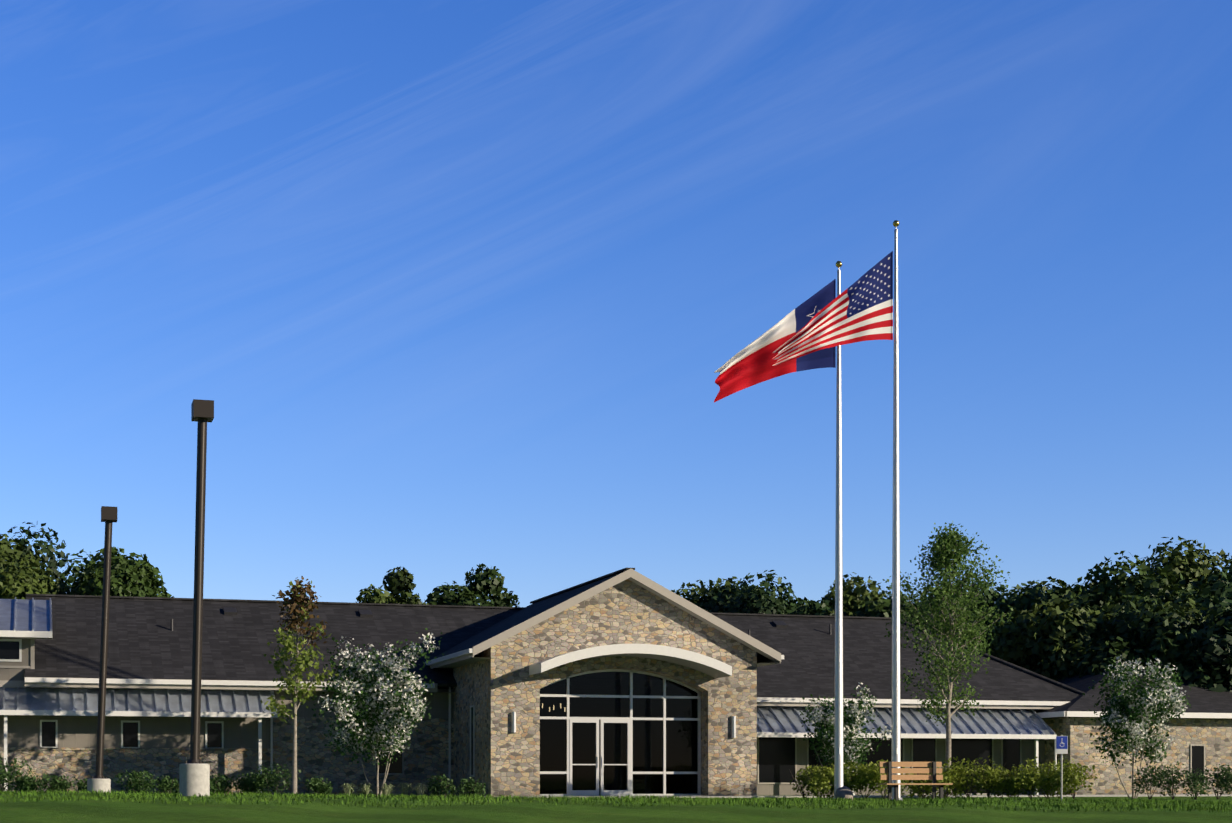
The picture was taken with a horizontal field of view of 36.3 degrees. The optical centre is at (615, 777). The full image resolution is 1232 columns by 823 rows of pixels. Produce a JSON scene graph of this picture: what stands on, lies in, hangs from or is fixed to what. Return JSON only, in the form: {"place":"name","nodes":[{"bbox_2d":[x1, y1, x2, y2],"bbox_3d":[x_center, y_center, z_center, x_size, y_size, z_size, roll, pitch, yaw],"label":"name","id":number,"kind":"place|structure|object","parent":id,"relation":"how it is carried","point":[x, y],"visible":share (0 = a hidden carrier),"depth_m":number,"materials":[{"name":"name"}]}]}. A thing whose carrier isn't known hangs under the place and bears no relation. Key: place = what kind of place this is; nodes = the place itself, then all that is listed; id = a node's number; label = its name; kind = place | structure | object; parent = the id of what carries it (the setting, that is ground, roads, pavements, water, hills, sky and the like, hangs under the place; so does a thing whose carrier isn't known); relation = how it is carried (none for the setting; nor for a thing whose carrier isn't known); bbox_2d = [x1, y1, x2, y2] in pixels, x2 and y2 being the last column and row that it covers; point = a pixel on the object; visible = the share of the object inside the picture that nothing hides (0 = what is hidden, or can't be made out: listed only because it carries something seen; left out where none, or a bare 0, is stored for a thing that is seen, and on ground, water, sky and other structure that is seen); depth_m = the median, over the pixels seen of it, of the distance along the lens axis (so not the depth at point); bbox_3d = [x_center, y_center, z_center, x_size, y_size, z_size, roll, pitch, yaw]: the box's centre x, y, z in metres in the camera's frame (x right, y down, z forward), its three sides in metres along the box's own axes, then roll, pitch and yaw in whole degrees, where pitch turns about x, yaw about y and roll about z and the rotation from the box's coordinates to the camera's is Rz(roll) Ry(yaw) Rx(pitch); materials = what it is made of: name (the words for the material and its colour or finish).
{"place":"outdoors","nodes":[
{"label":"outdoors","id":0,"kind":"place"},
{"bbox_2d":[341,783,356,794],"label":"variegated grass","id":1,"kind":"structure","parent":0,"point":[348,788],"depth_m":55.72,"materials":[{"name":"green plant"}]},
{"bbox_2d":[359,783,372,794],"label":"variegated grass","id":2,"kind":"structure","parent":0,"point":[365,788],"depth_m":56.46,"materials":[{"name":"green plant"}]},
{"bbox_2d":[376,783,394,795],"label":"variegated grass","id":3,"kind":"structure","parent":0,"point":[386,790],"depth_m":55.84,"materials":[{"name":"green plant"}]},
{"bbox_2d":[414,783,429,795],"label":"variegated grass","id":4,"kind":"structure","parent":0,"point":[420,788],"depth_m":56.11,"materials":[{"name":"green plant"}]},
{"bbox_2d":[0,597,1054,734],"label":"metal awning roof","id":5,"kind":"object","parent":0,"point":[24,615],"visible":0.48,"depth_m":61.17,"materials":[{"name":"silver metal"}]},
{"bbox_2d":[0,641,1203,793],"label":"window glass","id":6,"kind":"object","parent":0,"point":[776,759],"visible":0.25,"depth_m":66.49,"materials":[{"name":"black glass"}]},
{"bbox_2d":[0,579,1231,795],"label":"stone building walls","id":7,"kind":"structure","parent":0,"point":[500,685],"depth_m":60.63,"materials":[{"name":"beige stone"}]},
{"bbox_2d":[470,669,700,795],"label":"building window frames","id":8,"kind":"structure","parent":7,"relation":"in","point":[603,720],"depth_m":60.39,"materials":[{"name":"white metal"}]},
{"bbox_2d":[540,672,697,795],"bbox_3d":[0.056,-1.444,60.415,5.600,4.120,0.001,0,0,-17],"label":"building glass","id":9,"kind":"object","parent":8,"relation":"in","point":[681,745],"visible":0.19,"depth_m":60.44,"materials":[{"name":"black glass"}]},
{"bbox_2d":[430,568,767,659],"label":"entry roof shingles","id":10,"kind":"object","parent":7,"relation":"on","point":[538,606],"visible":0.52,"depth_m":62.80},
{"bbox_2d":[0,569,1204,794],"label":"fascia trim","id":11,"kind":"structure","parent":7,"relation":"attached to","point":[604,585],"depth_m":60.08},
{"bbox_2d":[0,577,1231,718],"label":"roof trim","id":12,"kind":"structure","parent":7,"relation":"attached to","point":[465,662],"depth_m":60.37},
{"bbox_2d":[511,712,735,737],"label":"wall sconces","id":13,"kind":"object","parent":7,"relation":"attached to","point":[733,724],"visible":0.92,"depth_m":60.60,"materials":[{"name":"white"}]},
{"bbox_2d":[25,594,1231,712],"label":"building roof shingles","id":14,"kind":"object","parent":7,"relation":"on","point":[145,641],"visible":0.44,"depth_m":66.51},
{"bbox_2d":[171,607,830,634],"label":"roof vents","id":15,"kind":"object","parent":14,"relation":"on","point":[368,613],"visible":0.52,"depth_m":67.40,"materials":[{"name":"grey"}]},
{"bbox_2d":[529,644,731,677],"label":"trim","id":16,"kind":"structure","parent":7,"relation":"attached to","point":[712,667],"depth_m":58.44,"materials":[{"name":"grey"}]},
{"bbox_2d":[901,619,1117,712],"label":"hip roof shingles","id":17,"kind":"object","parent":7,"relation":"on","point":[1077,684],"visible":0.07,"depth_m":71.62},
{"bbox_2d":[0,789,1231,822],"bbox_3d":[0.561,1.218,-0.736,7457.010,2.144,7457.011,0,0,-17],"label":"lawn ground","id":18,"kind":"structure","parent":0,"point":[45,810],"depth_m":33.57,"materials":[{"name":"green plant"}]},
{"bbox_2d":[0,756,33,791],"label":"shrub","id":19,"kind":"object","parent":18,"relation":"on","point":[5,775],"visible":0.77,"depth_m":56.53,"materials":[{"name":"green plant"}]},
{"bbox_2d":[11,771,50,792],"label":"shrub","id":20,"kind":"object","parent":18,"relation":"on","point":[26,783],"visible":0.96,"depth_m":55.91,"materials":[{"name":"green plant"}]},
{"bbox_2d":[0,535,73,598],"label":"tree","id":21,"kind":"object","parent":18,"relation":"on","point":[17,583],"visible":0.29,"depth_m":95.36,"materials":[{"name":"green plant"}]},
{"bbox_2d":[0,522,96,592],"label":"tree","id":22,"kind":"object","parent":18,"relation":"on","point":[52,563],"visible":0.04,"depth_m":100.33,"materials":[{"name":"green plant"}]},
{"bbox_2d":[38,774,78,791],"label":"shrub","id":23,"kind":"object","parent":18,"relation":"on","point":[56,783],"visible":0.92,"depth_m":55.91,"materials":[{"name":"green plant"}]},
{"bbox_2d":[75,778,86,791],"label":"shrub","id":24,"kind":"object","parent":18,"relation":"on","point":[82,784],"visible":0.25,"depth_m":56.60,"materials":[{"name":"green plant"}]},
{"bbox_2d":[87,506,116,792],"bbox_3d":[-14.158,-3.362,51.813,0.789,8.155,0.665,0,0,-17],"label":"parking light pole","id":25,"kind":"object","parent":18,"relation":"on","point":[97,781],"visible":0.92,"depth_m":51.75,"materials":[{"name":"metal"}]},
{"bbox_2d":[70,547,173,597],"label":"tree","id":26,"kind":"object","parent":18,"relation":"on","point":[131,577],"visible":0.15,"depth_m":96.43,"materials":[{"name":"green plant"}]},
{"bbox_2d":[114,769,164,793],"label":"shrub","id":27,"kind":"object","parent":18,"relation":"on","point":[138,780],"visible":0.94,"depth_m":55.91,"materials":[{"name":"green plant"}]},
{"bbox_2d":[150,775,178,793],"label":"shrub","id":28,"kind":"object","parent":18,"relation":"on","point":[168,785],"visible":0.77,"depth_m":56.38,"materials":[{"name":"green plant"}]},
{"bbox_2d":[179,399,213,795],"bbox_3d":[-8.813,-3.703,39.469,0.681,8.358,0.633,0,0,-17],"label":"parking light pole","id":29,"kind":"object","parent":18,"relation":"on","point":[194,774],"visible":0.94,"depth_m":39.40,"materials":[{"name":"metal"}]},
{"bbox_2d":[210,773,238,793],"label":"shrub","id":30,"kind":"object","parent":18,"relation":"on","point":[216,785],"visible":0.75,"depth_m":56.32,"materials":[{"name":"green plant"}]},
{"bbox_2d":[233,772,267,793],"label":"shrub","id":31,"kind":"object","parent":18,"relation":"on","point":[245,784],"visible":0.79,"depth_m":56.40,"materials":[{"name":"green plant"}]},
{"bbox_2d":[248,763,300,793],"bbox_3d":[-10.221,0.101,56.187,1.566,1.147,1.118,0,0,-17],"label":"shrub","id":32,"kind":"object","parent":18,"relation":"on","point":[270,779],"visible":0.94,"depth_m":56.04,"materials":[{"name":"green plant"}]},
{"bbox_2d":[260,576,338,793],"bbox_3d":[-9.325,-2.616,55.935,2.017,6.766,2.418,0,0,23],"label":"young tree","id":33,"kind":"object","parent":18,"relation":"on","point":[299,596],"visible":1,"depth_m":55.56,"materials":[{"name":"green plant"}]},
{"bbox_2d":[304,776,332,794],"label":"shrub","id":34,"kind":"object","parent":18,"relation":"on","point":[318,786],"visible":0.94,"depth_m":56.47,"materials":[{"name":"green plant"}]},
{"bbox_2d":[306,628,444,795],"bbox_3d":[-7.079,-1.903,57.697,3.786,5.338,4.719,0,0,15],"label":"crape myrtle tree","id":35,"kind":"object","parent":18,"relation":"on","point":[377,698],"visible":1,"depth_m":57.02,"materials":[{"name":"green plant"}]},
{"bbox_2d":[356,566,428,604],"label":"tree","id":36,"kind":"object","parent":18,"relation":"on","point":[398,581],"visible":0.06,"depth_m":104.62,"materials":[{"name":"green plant"}]},
{"bbox_2d":[397,783,412,795],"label":"variegated grass","id":37,"kind":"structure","parent":18,"relation":"on","point":[405,787],"depth_m":56.36,"materials":[{"name":"green plant"}]},
{"bbox_2d":[426,774,456,796],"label":"shrub","id":38,"kind":"object","parent":18,"relation":"on","point":[441,787],"visible":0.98,"depth_m":56.44,"materials":[{"name":"green plant"}]},
{"bbox_2d":[456,777,485,795],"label":"shrub","id":39,"kind":"object","parent":18,"relation":"on","point":[472,787],"visible":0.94,"depth_m":56.73,"materials":[{"name":"green plant"}]},
{"bbox_2d":[424,563,519,606],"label":"tree","id":40,"kind":"object","parent":18,"relation":"on","point":[485,583],"visible":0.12,"depth_m":107.03,"materials":[{"name":"green plant"}]},
{"bbox_2d":[0,638,1068,794],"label":"building siding walls","id":41,"kind":"structure","parent":18,"relation":"on","point":[155,732],"depth_m":61.05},
{"bbox_2d":[671,576,749,609],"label":"tree","id":42,"kind":"object","parent":18,"relation":"on","point":[693,596],"visible":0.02,"depth_m":98.90,"materials":[{"name":"green plant"}]},
{"bbox_2d":[700,570,846,615],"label":"tree","id":43,"kind":"object","parent":18,"relation":"on","point":[754,599],"visible":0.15,"depth_m":95.96,"materials":[{"name":"green plant"}]},
{"bbox_2d":[786,597,815,611],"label":"tree","id":44,"kind":"object","parent":18,"relation":"on","point":[798,603],"depth_m":101.69,"materials":[{"name":"green plant"}]},
{"bbox_2d":[789,765,826,797],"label":"shrub","id":45,"kind":"object","parent":18,"relation":"on","point":[799,778],"visible":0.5,"depth_m":55.20,"materials":[{"name":"green plant"}]},
{"bbox_2d":[803,764,848,798],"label":"yellow shrub","id":46,"kind":"object","parent":18,"relation":"on","point":[825,779],"visible":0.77,"depth_m":54.41,"materials":[{"name":"green plant"}]},
{"bbox_2d":[833,261,843,798],"bbox_3d":[6.110,-6.726,51.546,0.400,14.880,0.400,0,0,-17],"label":"flagpole","id":47,"kind":"object","parent":18,"relation":"on","point":[838,754],"visible":0.85,"depth_m":51.46,"materials":[{"name":"silver metal"}]},
{"bbox_2d":[714,279,835,401],"bbox_3d":[4.278,-11.857,50.955,3.615,3.640,0.582,0,0,-26],"label":"flag","id":48,"kind":"object","parent":47,"relation":"attached to","point":[751,364],"visible":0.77,"depth_m":50.86,"materials":[{"name":"fabric"}]},
{"bbox_2d":[819,761,866,794],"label":"yellow shrub","id":49,"kind":"object","parent":18,"relation":"on","point":[849,773],"visible":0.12,"depth_m":54.98,"materials":[{"name":"green plant"}]},
{"bbox_2d":[835,786,852,799],"bbox_3d":[6.172,0.478,50.924,0.564,0.520,0.437,0,0,-17],"label":"uplight rock cover","id":50,"kind":"object","parent":18,"relation":"on","point":[844,792],"visible":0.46,"depth_m":50.76,"materials":[{"name":"grey stone"}]},
{"bbox_2d":[799,682,891,795],"bbox_3d":[6.901,-1.058,56.993,3.064,3.649,2.534,0,0,-17],"label":"crape myrtle tree","id":51,"kind":"object","parent":18,"relation":"on","point":[852,716],"visible":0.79,"depth_m":56.41,"materials":[{"name":"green plant"}]},
{"bbox_2d":[812,572,886,615],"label":"tree","id":52,"kind":"object","parent":18,"relation":"on","point":[854,599],"visible":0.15,"depth_m":97.29,"materials":[{"name":"green plant"}]},
{"bbox_2d":[843,762,885,798],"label":"yellow shrub","id":53,"kind":"object","parent":18,"relation":"on","point":[855,778],"visible":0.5,"depth_m":54.53,"materials":[{"name":"green plant"}]},
{"bbox_2d":[861,759,917,798],"bbox_3d":[7.883,0.068,54.255,1.616,1.212,1.158,0,0,-17],"label":"yellow shrub","id":54,"kind":"object","parent":18,"relation":"on","point":[870,773],"visible":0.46,"depth_m":54.20,"materials":[{"name":"green plant"}]},
{"bbox_2d":[891,220,901,799],"bbox_3d":[7.647,-7.254,51.342,0.400,15.940,0.400,0,0,-17],"label":"flagpole","id":55,"kind":"object","parent":18,"relation":"on","point":[896,738],"visible":0.88,"depth_m":51.26,"materials":[{"name":"silver metal"}]},
{"bbox_2d":[772,251,892,365],"bbox_3d":[5.931,-12.664,50.526,3.561,3.440,0.550,0,0,-17],"label":"american flag","id":56,"kind":"object","parent":55,"relation":"attached to","point":[860,309],"visible":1,"depth_m":50.84,"materials":[{"name":"fabric"}]},
{"bbox_2d":[852,590,957,628],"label":"tree","id":57,"kind":"object","parent":18,"relation":"on","point":[882,607],"visible":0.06,"depth_m":93.65,"materials":[{"name":"green plant"}]},
{"bbox_2d":[879,762,952,800],"bbox_3d":[7.988,0.115,50.221,1.930,1.100,0.580,0,0,-17],"label":"park bench","id":58,"kind":"object","parent":18,"relation":"on","point":[890,770],"visible":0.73,"depth_m":50.34,"materials":[{"name":"brown wood"}]},
{"bbox_2d":[901,767,951,798],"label":"yellow shrub","id":59,"kind":"object","parent":18,"relation":"on","point":[921,792],"visible":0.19,"depth_m":54.87,"materials":[{"name":"green plant"}]},
{"bbox_2d":[922,762,965,798],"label":"yellow shrub","id":60,"kind":"object","parent":18,"relation":"on","point":[947,773],"visible":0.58,"depth_m":54.87,"materials":[{"name":"green plant"}]},
{"bbox_2d":[883,522,1013,794],"bbox_3d":[10.889,-3.834,61.672,4.694,9.202,4.331,0,0,-17],"label":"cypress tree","id":61,"kind":"object","parent":18,"relation":"on","point":[945,547],"visible":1,"depth_m":61.14,"materials":[{"name":"green plant"}]},
{"bbox_2d":[912,583,993,616],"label":"tree","id":62,"kind":"object","parent":18,"relation":"on","point":[957,588],"depth_m":95.73,"materials":[{"name":"green plant"}]},
{"bbox_2d":[938,756,984,797],"bbox_3d":[10.309,0.017,55.304,1.697,1.310,1.124,0,0,-17],"label":"yellow shrub","id":63,"kind":"object","parent":18,"relation":"on","point":[968,781],"visible":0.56,"depth_m":55.18,"materials":[{"name":"green plant"}]},
{"bbox_2d":[926,574,1007,644],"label":"tree","id":64,"kind":"object","parent":18,"relation":"on","point":[994,597],"depth_m":93.11,"materials":[{"name":"green plant"}]},
{"bbox_2d":[962,756,1013,797],"bbox_3d":[10.938,0.008,55.040,1.690,1.328,1.214,0,0,-17],"label":"yellow shrub","id":65,"kind":"object","parent":18,"relation":"on","point":[995,779],"visible":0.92,"depth_m":54.99,"materials":[{"name":"green plant"}]},
{"bbox_2d":[978,763,1029,797],"bbox_3d":[11.434,0.120,55.372,1.688,1.105,1.288,0,0,27],"label":"yellow shrub","id":66,"kind":"object","parent":18,"relation":"on","point":[1010,792],"visible":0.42,"depth_m":55.13,"materials":[{"name":"green plant"}]},
{"bbox_2d":[963,581,1093,658],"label":"tree","id":67,"kind":"object","parent":18,"relation":"on","point":[1025,600],"visible":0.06,"depth_m":88.58,"materials":[{"name":"green plant"}]},
{"bbox_2d":[1009,763,1054,798],"bbox_3d":[12.040,0.128,54.725,1.609,1.090,1.190,0,0,-37],"label":"yellow shrub","id":68,"kind":"object","parent":18,"relation":"on","point":[1030,780],"visible":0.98,"depth_m":54.62,"materials":[{"name":"green plant"}]},
{"bbox_2d":[1017,757,1072,798],"bbox_3d":[12.640,0.025,55.165,1.742,1.297,1.322,0,0,5],"label":"yellow shrub","id":69,"kind":"object","parent":18,"relation":"on","point":[1046,773],"visible":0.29,"depth_m":55.14,"materials":[{"name":"green plant"}]},
{"bbox_2d":[982,598,1136,717],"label":"tree","id":70,"kind":"object","parent":18,"relation":"on","point":[1048,637],"visible":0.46,"depth_m":76.95,"materials":[{"name":"green plant"}]},
{"bbox_2d":[1017,574,1102,605],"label":"tree","id":71,"kind":"object","parent":18,"relation":"on","point":[1053,580],"depth_m":91.81,"materials":[{"name":"green plant"}]},
{"bbox_2d":[1056,735,1067,800],"bbox_3d":[11.703,-0.205,49.368,0.308,1.850,0.080,0,0,6],"label":"accessible parking sign","id":72,"kind":"object","parent":18,"relation":"on","point":[1061,744],"visible":0.96,"depth_m":49.35,"materials":[{"name":"blue metal"}]},
{"bbox_2d":[1046,758,1098,798],"bbox_3d":[13.209,0.024,54.494,1.511,1.298,1.337,0,0,-17],"label":"yellow shrub","id":73,"kind":"object","parent":18,"relation":"on","point":[1074,776],"visible":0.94,"depth_m":54.31,"materials":[{"name":"green plant"}]},
{"bbox_2d":[1042,595,1199,718],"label":"tree","id":74,"kind":"object","parent":18,"relation":"on","point":[1155,639],"visible":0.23,"depth_m":74.70,"materials":[{"name":"green plant"}]},
{"bbox_2d":[1080,653,1191,797],"bbox_3d":[15.564,-1.496,56.292,3.225,4.524,3.218,0,0,-17],"label":"crape myrtle tree","id":75,"kind":"object","parent":18,"relation":"on","point":[1136,709],"visible":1,"depth_m":55.95,"materials":[{"name":"green plant"}]},
{"bbox_2d":[1058,551,1215,616],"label":"tree","id":76,"kind":"object","parent":18,"relation":"on","point":[1120,585],"visible":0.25,"depth_m":86.48,"materials":[{"name":"green plant"}]},
{"bbox_2d":[1129,763,1163,798],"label":"rosemary shrub","id":77,"kind":"object","parent":18,"relation":"on","point":[1144,782],"visible":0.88,"depth_m":53.72,"materials":[{"name":"green plant"}]},
{"bbox_2d":[1094,597,1210,658],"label":"tree","id":78,"kind":"object","parent":18,"relation":"on","point":[1189,611],"visible":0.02,"depth_m":76.82,"materials":[{"name":"green plant"}]},
{"bbox_2d":[1157,761,1187,799],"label":"rosemary shrub","id":79,"kind":"object","parent":18,"relation":"on","point":[1171,781],"visible":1,"depth_m":52.97,"materials":[{"name":"green plant"}]},
{"bbox_2d":[1140,536,1231,592],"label":"tree","id":80,"kind":"object","parent":18,"relation":"on","point":[1188,567],"visible":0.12,"depth_m":90.42,"materials":[{"name":"green plant"}]},
{"bbox_2d":[1157,556,1231,621],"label":"tree","id":81,"kind":"object","parent":18,"relation":"on","point":[1216,587],"visible":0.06,"depth_m":83.86,"materials":[{"name":"green plant"}]},
{"bbox_2d":[1178,767,1210,799],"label":"rosemary shrub","id":82,"kind":"object","parent":18,"relation":"on","point":[1195,778],"visible":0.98,"depth_m":52.85,"materials":[{"name":"green plant"}]},
{"bbox_2d":[1160,599,1231,718],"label":"tree","id":83,"kind":"object","parent":18,"relation":"on","point":[1211,657],"visible":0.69,"depth_m":72.70,"materials":[{"name":"green plant"}]},
{"bbox_2d":[1201,763,1231,798],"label":"rosemary shrub","id":84,"kind":"object","parent":18,"relation":"on","point":[1218,777],"visible":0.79,"depth_m":53.90,"materials":[{"name":"green plant"}]},
{"bbox_2d":[1216,767,1231,797],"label":"rosemary shrub","id":85,"kind":"object","parent":18,"relation":"on","point":[1229,784],"visible":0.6,"depth_m":53.82,"materials":[{"name":"green plant"}]},
{"bbox_2d":[0,603,1231,794],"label":"white building trim gutters","id":86,"kind":"object","parent":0,"point":[48,634],"visible":0.62,"depth_m":60.79,"materials":[{"name":"white metal"}]},
{"bbox_2d":[0,0,1231,606],"label":"sky","id":87,"kind":"structure","parent":0,"point":[452,287],"materials":[{"name":"blue"}]},
{"bbox_2d":[428,794,1231,797],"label":"entry walk pavement","id":88,"kind":"structure","parent":0,"point":[860,796],"depth_m":60.30,"materials":[{"name":"concrete"}]}
]}

